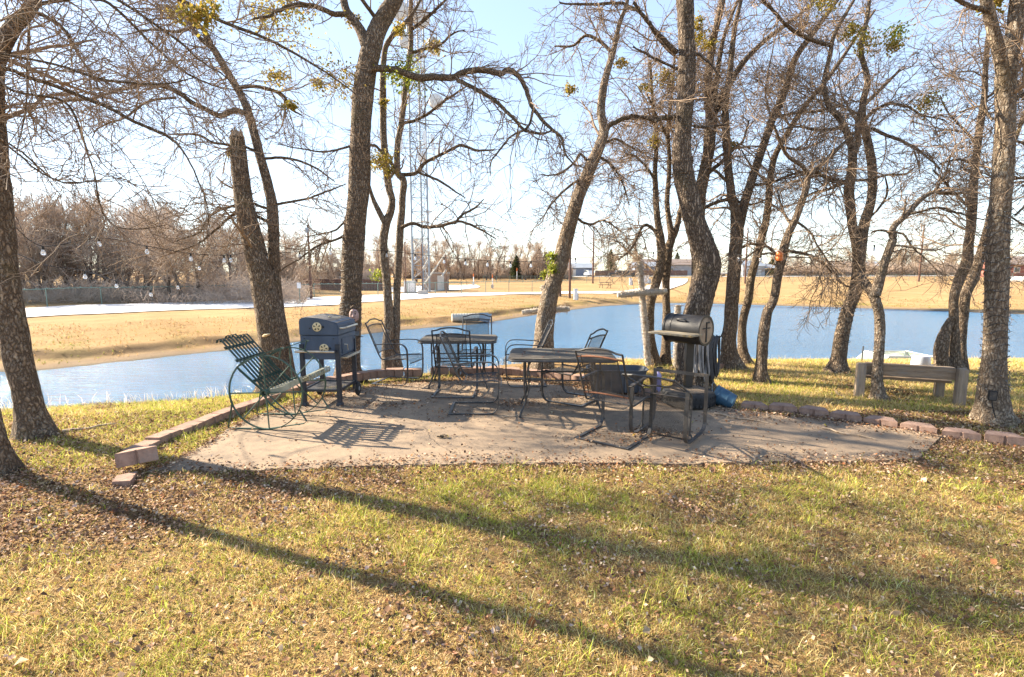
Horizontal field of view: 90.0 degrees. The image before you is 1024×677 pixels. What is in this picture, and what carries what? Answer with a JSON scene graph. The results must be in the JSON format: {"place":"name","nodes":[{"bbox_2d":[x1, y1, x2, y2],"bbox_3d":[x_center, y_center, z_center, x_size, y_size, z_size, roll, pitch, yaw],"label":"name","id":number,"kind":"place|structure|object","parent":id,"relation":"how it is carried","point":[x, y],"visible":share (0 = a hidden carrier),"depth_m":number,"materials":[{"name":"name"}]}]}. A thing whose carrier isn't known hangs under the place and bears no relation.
{"place":"outdoors","nodes":[
{"label":"outdoors","id":0,"kind":"place"},
{"bbox_2d":[25,291,618,316],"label":"gravel road","id":1,"kind":"structure","parent":0,"point":[101,308],"depth_m":36.75,"materials":[{"name":"gravel"}]},
{"bbox_2d":[0,353,1014,411],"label":"shore grass","id":2,"kind":"structure","parent":0,"point":[152,399],"depth_m":7.91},
{"bbox_2d":[0,273,1023,676],"bbox_3d":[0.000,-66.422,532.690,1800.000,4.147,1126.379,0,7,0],"label":"ground","id":3,"kind":"structure","parent":0,"point":[140,345],"depth_m":3.22,"materials":[{"name":"plant"}]},
{"bbox_2d":[14,190,69,286],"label":"bare tree","id":4,"kind":"object","parent":3,"relation":"on","point":[34,201],"visible":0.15,"depth_m":43.61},
{"bbox_2d":[14,185,82,299],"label":"bare tree","id":5,"kind":"object","parent":3,"relation":"on","point":[53,259],"visible":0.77,"depth_m":41.88,"materials":[{"name":"plant"}]},
{"bbox_2d":[25,190,96,297],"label":"bare tree","id":6,"kind":"object","parent":3,"relation":"on","point":[67,264],"visible":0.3,"depth_m":44.77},
{"bbox_2d":[45,196,137,299],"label":"bare tree","id":7,"kind":"object","parent":3,"relation":"on","point":[97,262],"visible":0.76,"depth_m":43.01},
{"bbox_2d":[63,188,133,297],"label":"bare tree","id":8,"kind":"object","parent":3,"relation":"on","point":[106,276],"visible":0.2,"depth_m":46.24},
{"bbox_2d":[54,189,158,286],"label":"bare tree","id":9,"kind":"object","parent":3,"relation":"on","point":[128,273],"visible":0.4,"depth_m":44.54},
{"bbox_2d":[112,471,137,487],"bbox_3d":[-3.190,1.185,4.221,0.140,0.093,0.228,-3,8,-24],"label":"edging block","id":10,"kind":"object","parent":3,"relation":"on","point":[120,480],"depth_m":4.17,"materials":[{"name":"pink concrete"}]},
{"bbox_2d":[106,194,160,284],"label":"bare tree","id":11,"kind":"object","parent":3,"relation":"on","point":[124,219],"visible":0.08,"depth_m":54.25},
{"bbox_2d":[0,0,271,477],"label":"bare tree","id":12,"kind":"object","parent":3,"relation":"on","point":[10,460],"visible":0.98,"depth_m":4.46,"materials":[{"name":"brown plant"}]},
{"bbox_2d":[118,191,153,283],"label":"bare tree","id":13,"kind":"object","parent":3,"relation":"on","point":[143,209],"visible":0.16,"depth_m":51.51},
{"bbox_2d":[114,445,158,467],"bbox_3d":[-3.274,1.028,4.502,0.311,0.126,0.195,-9,1,-23],"label":"edging block","id":14,"kind":"object","parent":3,"relation":"on","point":[134,456],"depth_m":4.42,"materials":[{"name":"pink concrete"}]},
{"bbox_2d":[122,440,160,450],"bbox_3d":[-3.595,1.095,4.988,0.175,0.128,0.297,0,7,2],"label":"edging block","id":15,"kind":"object","parent":3,"relation":"on","point":[148,442],"depth_m":5.02,"materials":[{"name":"pink concrete"}]},
{"bbox_2d":[122,198,176,284],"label":"bare tree","id":16,"kind":"object","parent":3,"relation":"on","point":[142,275],"visible":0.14,"depth_m":49.59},
{"bbox_2d":[117,209,196,300],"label":"bare tree","id":17,"kind":"object","parent":3,"relation":"on","point":[142,259],"visible":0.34,"depth_m":41.31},
{"bbox_2d":[122,195,192,297],"bbox_3d":[-26.729,-6.688,39.126,3.898,8.678,6.009,-3,8,-20],"label":"bare tree","id":18,"kind":"object","parent":3,"relation":"on","point":[163,269],"visible":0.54,"depth_m":39.37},
{"bbox_2d":[126,188,194,280],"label":"bare tree","id":19,"kind":"object","parent":3,"relation":"on","point":[165,231],"visible":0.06,"depth_m":55.09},
{"bbox_2d":[145,429,181,443],"bbox_3d":[-3.590,1.040,5.282,0.175,0.128,0.297,-1,6,5],"label":"edging block","id":20,"kind":"object","parent":3,"relation":"on","point":[164,435],"depth_m":5.24,"materials":[{"name":"pink concrete"}]},
{"bbox_2d":[139,208,192,299],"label":"bare tree","id":21,"kind":"object","parent":3,"relation":"on","point":[168,284],"visible":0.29,"depth_m":41.17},
{"bbox_2d":[22,263,313,303],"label":"thicket undergrowth","id":22,"kind":"object","parent":3,"relation":"on","point":[290,291],"visible":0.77,"depth_m":40.24,"materials":[{"name":"plant"}]},
{"bbox_2d":[6,0,362,393],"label":"bare tree","id":23,"kind":"object","parent":3,"relation":"on","point":[269,309],"visible":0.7,"depth_m":7.79,"materials":[{"name":"brown plant"}]},
{"bbox_2d":[169,421,203,434],"bbox_3d":[-3.542,1.006,5.580,0.178,0.129,0.295,2,9,11],"label":"edging block","id":24,"kind":"object","parent":3,"relation":"on","point":[188,427],"depth_m":5.56,"materials":[{"name":"pink concrete"}]},
{"bbox_2d":[164,210,231,300],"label":"bare tree","id":25,"kind":"object","parent":3,"relation":"on","point":[201,263],"visible":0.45,"depth_m":41.21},
{"bbox_2d":[0,0,407,442],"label":"bare tree","id":26,"kind":"object","parent":3,"relation":"on","point":[32,417],"visible":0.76,"depth_m":5.36,"materials":[{"name":"brown plant"}]},
{"bbox_2d":[18,235,239,295],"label":"festoon lights","id":27,"kind":"object","parent":26,"relation":"hanging from","point":[116,284],"visible":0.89,"depth_m":7.82,"materials":[{"name":"white"}]},
{"bbox_2d":[16,227,244,262],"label":"festoon lights","id":28,"kind":"object","parent":26,"relation":"hanging from","point":[43,252],"visible":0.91,"depth_m":6.58,"materials":[{"name":"white"}]},
{"bbox_2d":[192,413,222,427],"bbox_3d":[-3.487,0.961,5.874,0.175,0.128,0.297,-1,8,7],"label":"edging block","id":29,"kind":"object","parent":3,"relation":"on","point":[211,418],"depth_m":5.85,"materials":[{"name":"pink concrete"}]},
{"bbox_2d":[178,220,240,284],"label":"bare tree","id":30,"kind":"object","parent":3,"relation":"on","point":[220,261],"visible":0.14,"depth_m":51.60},
{"bbox_2d":[208,212,244,293],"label":"bare tree","id":31,"kind":"object","parent":3,"relation":"on","point":[240,259],"visible":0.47,"depth_m":48.60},
{"bbox_2d":[3,371,451,475],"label":"bank grass","id":32,"kind":"structure","parent":3,"relation":"on","point":[243,415],"depth_m":5.93,"materials":[{"name":"plant"}]},
{"bbox_2d":[264,232,306,282],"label":"bare tree","id":33,"kind":"object","parent":3,"relation":"on","point":[286,274],"visible":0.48,"depth_m":57.91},
{"bbox_2d":[279,218,305,273],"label":"bare tree","id":34,"kind":"object","parent":3,"relation":"on","point":[284,236],"visible":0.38,"depth_m":71.89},
{"bbox_2d":[22,280,568,306],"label":"chain link fence","id":35,"kind":"object","parent":3,"relation":"on","point":[100,294],"visible":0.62,"depth_m":43.19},
{"bbox_2d":[283,259,381,289],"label":"roadside brush","id":36,"kind":"object","parent":3,"relation":"on","point":[365,275],"visible":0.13,"depth_m":67.58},
{"bbox_2d":[312,228,367,279],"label":"bare tree","id":37,"kind":"object","parent":3,"relation":"on","point":[333,271],"visible":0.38,"depth_m":67.41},
{"bbox_2d":[303,278,382,290],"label":"board fence","id":38,"kind":"object","parent":3,"relation":"on","point":[337,282],"visible":0.52,"depth_m":63.29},
{"bbox_2d":[368,226,394,275],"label":"bare tree","id":39,"kind":"object","parent":3,"relation":"on","point":[377,256],"visible":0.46,"depth_m":84.28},
{"bbox_2d":[386,367,403,376],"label":"edging block","id":40,"kind":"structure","parent":3,"relation":"on","point":[398,372],"depth_m":8.68,"materials":[{"name":"pink concrete"}]},
{"bbox_2d":[403,233,420,281],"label":"bare tree","id":41,"kind":"object","parent":3,"relation":"on","point":[408,262],"visible":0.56,"depth_m":97.89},
{"bbox_2d":[380,0,444,291],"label":"radio tower","id":42,"kind":"structure","parent":3,"relation":"on","point":[436,95],"depth_m":57.25,"materials":[{"name":"metal"}]},
{"bbox_2d":[309,0,523,379],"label":"bare tree","id":43,"kind":"object","parent":3,"relation":"on","point":[384,162],"visible":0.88,"depth_m":8.77,"materials":[{"name":"brown plant"}]},
{"bbox_2d":[217,0,639,384],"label":"bare tree","id":44,"kind":"object","parent":3,"relation":"on","point":[371,38],"visible":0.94,"depth_m":8.02,"materials":[{"name":"brown plant"}]},
{"bbox_2d":[333,234,365,365],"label":"trunk lights","id":45,"kind":"object","parent":44,"relation":"attached to","point":[352,297],"visible":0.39,"depth_m":8.46,"materials":[{"name":"plastic"}]},
{"bbox_2d":[266,248,654,267],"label":"festoon lights","id":46,"kind":"object","parent":44,"relation":"hanging from","point":[487,264],"visible":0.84,"depth_m":9.19,"materials":[{"name":"white"}]},
{"bbox_2d":[424,272,449,290],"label":"equipment shelter","id":47,"kind":"object","parent":3,"relation":"on","point":[435,277],"visible":0.57,"depth_m":62.42,"materials":[{"name":"metal"}]},
{"bbox_2d":[430,238,454,271],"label":"bare tree","id":48,"kind":"object","parent":3,"relation":"on","point":[448,263],"visible":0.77,"depth_m":116.35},
{"bbox_2d":[451,242,470,279],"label":"bare tree","id":49,"kind":"object","parent":3,"relation":"on","point":[463,261],"visible":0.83,"depth_m":113.37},
{"bbox_2d":[451,313,491,321],"bbox_3d":[-2.531,-1.294,31.763,2.407,0.572,1.040,-2,8,-14],"label":"culvert pipe","id":50,"kind":"object","parent":3,"relation":"on","point":[455,317],"visible":0.67,"depth_m":31.52,"materials":[{"name":"plastic"}]},
{"bbox_2d":[457,313,493,375],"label":"patio chair","id":51,"kind":"object","parent":3,"relation":"on","point":[491,349],"visible":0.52,"depth_m":8.91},
{"bbox_2d":[471,240,491,279],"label":"bare tree","id":52,"kind":"object","parent":3,"relation":"on","point":[480,262],"visible":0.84,"depth_m":116.62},
{"bbox_2d":[401,263,575,278],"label":"brush","id":53,"kind":"object","parent":3,"relation":"on","point":[468,274],"visible":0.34,"depth_m":125.87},
{"bbox_2d":[491,236,508,279],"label":"bare tree","id":54,"kind":"object","parent":3,"relation":"on","point":[496,268],"visible":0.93,"depth_m":114.27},
{"bbox_2d":[0,362,1023,676],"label":"leaf litter","id":55,"kind":"object","parent":3,"relation":"on","point":[22,486],"visible":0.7,"depth_m":3.67,"materials":[{"name":"brown plant"}]},
{"bbox_2d":[509,255,522,278],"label":"evergreen bush","id":56,"kind":"object","parent":3,"relation":"on","point":[515,272],"visible":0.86,"depth_m":120.30,"materials":[{"name":"green plant"}]},
{"bbox_2d":[518,237,545,279],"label":"bare tree","id":57,"kind":"object","parent":3,"relation":"on","point":[526,269],"visible":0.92,"depth_m":113.20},
{"bbox_2d":[146,380,941,472],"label":"patio slab","id":58,"kind":"structure","parent":3,"relation":"on","point":[278,447],"depth_m":5.38,"materials":[{"name":"concrete"}]},
{"bbox_2d":[216,333,330,429],"bbox_3d":[-2.679,0.454,5.813,1.042,1.003,0.690,0,7,3],"label":"wagon wheel chair","id":59,"kind":"object","parent":58,"relation":"on","point":[288,383],"visible":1,"depth_m":5.65,"materials":[{"name":"green paint"}]},
{"bbox_2d":[295,313,363,405],"bbox_3d":[-2.401,0.249,6.902,0.636,1.142,0.989,0,7,2],"label":"charcoal grill","id":60,"kind":"object","parent":58,"relation":"on","point":[329,336],"visible":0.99,"depth_m":6.52,"materials":[{"name":"blue metal"}]},
{"bbox_2d":[365,318,423,385],"bbox_3d":[-1.824,0.185,7.980,0.754,0.985,0.596,2,8,14],"label":"patio chair","id":61,"kind":"object","parent":58,"relation":"on","point":[383,335],"visible":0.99,"depth_m":8.03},
{"bbox_2d":[431,327,478,397],"bbox_3d":[-0.801,0.290,7.171,0.596,0.985,0.754,0,7,2],"label":"patio chair","id":62,"kind":"object","parent":58,"relation":"on","point":[439,361],"visible":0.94,"depth_m":6.96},
{"bbox_2d":[418,334,497,388],"bbox_3d":[-0.800,0.344,7.808,1.158,0.722,0.838,0,7,0],"label":"patio table","id":63,"kind":"object","parent":58,"relation":"on","point":[482,339],"visible":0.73,"depth_m":7.56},
{"bbox_2d":[439,330,501,414],"bbox_3d":[-0.505,0.392,6.381,0.755,0.985,0.596,0,7,-1],"label":"patio chair","id":64,"kind":"object","parent":58,"relation":"on","point":[460,367],"visible":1,"depth_m":6.38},
{"bbox_2d":[503,319,552,386],"bbox_3d":[0.245,0.199,7.871,0.754,0.985,0.596,0,7,-2],"label":"patio chair","id":65,"kind":"object","parent":58,"relation":"on","point":[538,345],"visible":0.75,"depth_m":7.93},
{"bbox_2d":[149,379,941,470],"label":"patio leaves","id":66,"kind":"object","parent":58,"relation":"on","point":[205,443],"visible":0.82,"depth_m":5.27,"materials":[{"name":"plant"}]},
{"bbox_2d":[507,348,616,418],"bbox_3d":[0.600,0.538,6.301,1.278,0.722,0.898,0,7,3],"label":"patio table","id":67,"kind":"object","parent":58,"relation":"on","point":[563,355],"visible":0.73,"depth_m":6.07,"materials":[{"name":"metal"}]},
{"bbox_2d":[541,328,607,406],"bbox_3d":[0.837,0.333,6.833,0.754,0.985,0.596,5,9,34],"label":"patio chair","id":68,"kind":"object","parent":58,"relation":"on","point":[572,366],"visible":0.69,"depth_m":6.78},
{"bbox_2d":[574,347,653,449],"bbox_3d":[1.039,0.537,5.253,0.596,0.985,0.754,5,9,37],"label":"patio chair","id":69,"kind":"object","parent":58,"relation":"on","point":[603,400],"visible":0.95,"depth_m":5.09,"materials":[{"name":"metal"}]},
{"bbox_2d":[586,364,648,392],"bbox_3d":[1.504,0.579,7.380,0.874,0.325,0.477,1,7,4],"label":"plastic tub","id":70,"kind":"object","parent":58,"relation":"on","point":[637,369],"visible":0.44,"depth_m":7.19,"materials":[{"name":"plastic"}]},
{"bbox_2d":[622,368,708,443],"bbox_3d":[1.528,0.664,5.176,0.596,0.754,0.985,5,9,37],"label":"patio chair","id":71,"kind":"object","parent":58,"relation":"on","point":[688,395],"visible":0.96,"depth_m":5.26,"materials":[{"name":"metal"}]},
{"bbox_2d":[648,313,713,387],"bbox_3d":[2.179,0.275,6.589,0.637,1.170,0.600,-6,10,-41],"label":"barrel grill","id":72,"kind":"object","parent":58,"relation":"on","point":[689,331],"visible":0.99,"depth_m":6.51,"materials":[{"name":"metal"}]},
{"bbox_2d":[661,384,715,409],"bbox_3d":[2.292,0.747,6.659,0.678,0.215,0.678,0,7,0],"label":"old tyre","id":73,"kind":"object","parent":58,"relation":"on","point":[696,392],"visible":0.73,"depth_m":6.43,"materials":[{"name":"rubber"}]},
{"bbox_2d":[522,285,569,315],"bbox_3d":[0.637,-0.211,9.712,0.907,1.647,0.266,0,7,0],"label":"wooden cross","id":74,"kind":"object","parent":3,"relation":"on","point":[560,309],"visible":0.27,"depth_m":9.61,"materials":[{"name":"wood"}]},
{"bbox_2d":[511,0,718,369],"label":"bare tree","id":75,"kind":"object","parent":3,"relation":"on","point":[553,276],"visible":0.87,"depth_m":8.86,"materials":[{"name":"brown plant"}]},
{"bbox_2d":[595,270,687,275],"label":"board fence","id":76,"kind":"object","parent":3,"relation":"on","point":[677,272],"visible":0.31,"depth_m":150.78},
{"bbox_2d":[617,260,666,366],"bbox_3d":[2.332,-0.374,9.273,0.902,2.057,0.246,-1,7,-6],"label":"wooden cross","id":77,"kind":"object","parent":3,"relation":"on","point":[642,291],"visible":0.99,"depth_m":9.20,"materials":[{"name":"wood"}]},
{"bbox_2d":[641,259,691,274],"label":"house","id":78,"kind":"structure","parent":3,"relation":"on","point":[682,265],"depth_m":170.23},
{"bbox_2d":[578,0,758,390],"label":"bare tree","id":79,"kind":"object","parent":3,"relation":"on","point":[706,260],"visible":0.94,"depth_m":6.98,"materials":[{"name":"brown plant"}]},
{"bbox_2d":[581,0,759,366],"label":"bare tree","id":80,"kind":"object","parent":3,"relation":"on","point":[662,266],"visible":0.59,"depth_m":9.43,"materials":[{"name":"brown plant"}]},
{"bbox_2d":[693,331,723,383],"bbox_3d":[2.720,0.333,7.183,0.453,0.905,0.150,-1,7,-8],"label":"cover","id":81,"kind":"object","parent":3,"relation":"on","point":[712,367],"visible":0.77,"depth_m":7.13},
{"bbox_2d":[712,382,736,407],"bbox_3d":[2.729,0.743,6.588,0.312,0.322,0.263,5,9,32],"label":"blue bucket","id":82,"kind":"object","parent":3,"relation":"on","point":[726,397],"visible":0.88,"depth_m":6.50,"materials":[{"name":"plastic"}]},
{"bbox_2d":[652,0,841,276],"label":"bare tree","id":83,"kind":"object","parent":3,"relation":"on","point":[712,44],"visible":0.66,"depth_m":8.98,"materials":[{"name":"brown plant"}]},
{"bbox_2d":[483,273,1023,282],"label":"chain link fence","id":84,"kind":"object","parent":3,"relation":"on","point":[586,281],"visible":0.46,"depth_m":95.35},
{"bbox_2d":[741,400,767,410],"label":"edging block","id":85,"kind":"structure","parent":3,"relation":"on","point":[754,404],"depth_m":6.45,"materials":[{"name":"pink concrete"}]},
{"bbox_2d":[643,0,892,370],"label":"bare tree","id":86,"kind":"object","parent":3,"relation":"on","point":[730,357],"visible":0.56,"depth_m":9.00,"materials":[{"name":"brown plant"}]},
{"bbox_2d":[768,402,797,414],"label":"edging block","id":87,"kind":"structure","parent":3,"relation":"on","point":[780,407],"depth_m":6.33,"materials":[{"name":"pink concrete"}]},
{"bbox_2d":[684,0,900,365],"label":"bare tree","id":88,"kind":"object","parent":3,"relation":"on","point":[742,347],"visible":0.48,"depth_m":9.69,"materials":[{"name":"brown plant"}]},
{"bbox_2d":[798,405,828,418],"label":"edging block","id":89,"kind":"structure","parent":3,"relation":"on","point":[815,410],"depth_m":6.17,"materials":[{"name":"pink concrete"}]},
{"bbox_2d":[699,53,930,383],"bbox_3d":[4.544,-1.786,8.075,3.221,5.164,3.104,4,8,30],"label":"bare tree","id":90,"kind":"object","parent":3,"relation":"on","point":[760,375],"visible":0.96,"depth_m":7.74,"materials":[{"name":"brown plant"}]},
{"bbox_2d":[829,410,861,422],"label":"edging block","id":91,"kind":"structure","parent":3,"relation":"on","point":[850,415],"depth_m":5.98,"materials":[{"name":"pink concrete"}]},
{"bbox_2d":[736,0,988,373],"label":"bare tree","id":92,"kind":"object","parent":3,"relation":"on","point":[837,363],"visible":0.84,"depth_m":8.51,"materials":[{"name":"brown plant"}]},
{"bbox_2d":[783,256,969,275],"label":"brush","id":93,"kind":"object","parent":3,"relation":"on","point":[846,273],"visible":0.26,"depth_m":151.72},
{"bbox_2d":[863,415,897,427],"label":"edging block","id":94,"kind":"structure","parent":3,"relation":"on","point":[876,420],"depth_m":5.76,"materials":[{"name":"pink concrete"}]},
{"bbox_2d":[856,350,932,359],"bbox_3d":[9.496,0.759,13.215,2.860,0.779,1.240,0,7,2],"label":"boat","id":95,"kind":"object","parent":3,"relation":"on","point":[890,354],"visible":0.23,"depth_m":13.54,"materials":[{"name":"grey"}]},
{"bbox_2d":[853,362,968,406],"bbox_3d":[5.404,0.591,7.060,1.213,0.513,0.524,3,8,23],"label":"wooden bench","id":96,"kind":"object","parent":3,"relation":"on","point":[939,376],"visible":0.91,"depth_m":6.87,"materials":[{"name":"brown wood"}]},
{"bbox_2d":[900,421,936,433],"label":"edging block","id":97,"kind":"structure","parent":3,"relation":"on","point":[919,426],"depth_m":5.54,"materials":[{"name":"pink concrete"}]},
{"bbox_2d":[910,355,933,365],"bbox_3d":[7.640,0.572,9.552,0.418,0.516,0.291,0,7,0],"label":"outboard motor","id":98,"kind":"object","parent":3,"relation":"on","point":[920,360],"visible":0.34,"depth_m":9.44,"materials":[{"name":"white paint"}]},
{"bbox_2d":[825,111,1023,401],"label":"bare tree","id":99,"kind":"object","parent":3,"relation":"on","point":[877,389],"visible":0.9,"depth_m":6.80,"materials":[{"name":"brown plant"}]},
{"bbox_2d":[874,0,1023,373],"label":"bare tree","id":100,"kind":"object","parent":3,"relation":"on","point":[950,347],"visible":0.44,"depth_m":8.86,"materials":[{"name":"brown plant"}]},
{"bbox_2d":[880,0,1023,428],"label":"bare tree","id":101,"kind":"object","parent":3,"relation":"on","point":[1006,50],"visible":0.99,"depth_m":5.60,"materials":[{"name":"brown plant"}]},
{"bbox_2d":[976,208,1013,391],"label":"trunk lights","id":102,"kind":"object","parent":101,"relation":"attached to","point":[998,300],"visible":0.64,"depth_m":5.71,"materials":[{"name":"plastic"}]},
{"bbox_2d":[942,427,980,441],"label":"edging block","id":103,"kind":"structure","parent":3,"relation":"on","point":[963,433],"depth_m":5.33,"materials":[{"name":"pink concrete"}]},
{"bbox_2d":[914,6,1023,255],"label":"bare tree","id":104,"kind":"object","parent":3,"relation":"on","point":[961,167],"visible":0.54,"depth_m":8.10,"materials":[{"name":"brown plant"}]},
{"bbox_2d":[984,430,1023,447],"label":"edging block","id":105,"kind":"structure","parent":3,"relation":"on","point":[1002,437],"depth_m":5.16,"materials":[{"name":"pink concrete"}]},
{"bbox_2d":[0,376,1023,676],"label":"lawn grass","id":106,"kind":"structure","parent":0,"point":[844,490],"depth_m":3.01,"materials":[{"name":"plant"}]},
{"bbox_2d":[0,303,1023,408],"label":"pond water","id":107,"kind":"structure","parent":0,"point":[184,376],"depth_m":21.63,"materials":[{"name":"blue liquid"}]},
{"bbox_2d":[0,0,1023,272],"label":"sky","id":108,"kind":"structure","parent":0,"point":[509,21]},
{"bbox_2d":[30,293,1022,364],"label":"bank grass","id":109,"kind":"structure","parent":0,"point":[237,333],"depth_m":30.20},
{"bbox_2d":[568,263,591,275],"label":"house","id":110,"kind":"structure","parent":0,"point":[581,269],"depth_m":153.43,"materials":[{"name":"white"}]},
{"bbox_2d":[613,278,687,292],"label":"driveway","id":111,"kind":"structure","parent":0,"point":[674,283],"depth_m":87.00,"materials":[{"name":"concrete"}]},
{"bbox_2d":[596,356,1023,411],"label":"bank grass","id":112,"kind":"structure","parent":0,"point":[972,375],"depth_m":7.95,"materials":[{"name":"plant"}]},
{"bbox_2d":[980,256,1023,276],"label":"house","id":113,"kind":"structure","parent":0,"point":[1019,272],"depth_m":117.19,"materials":[{"name":"beige brick"}]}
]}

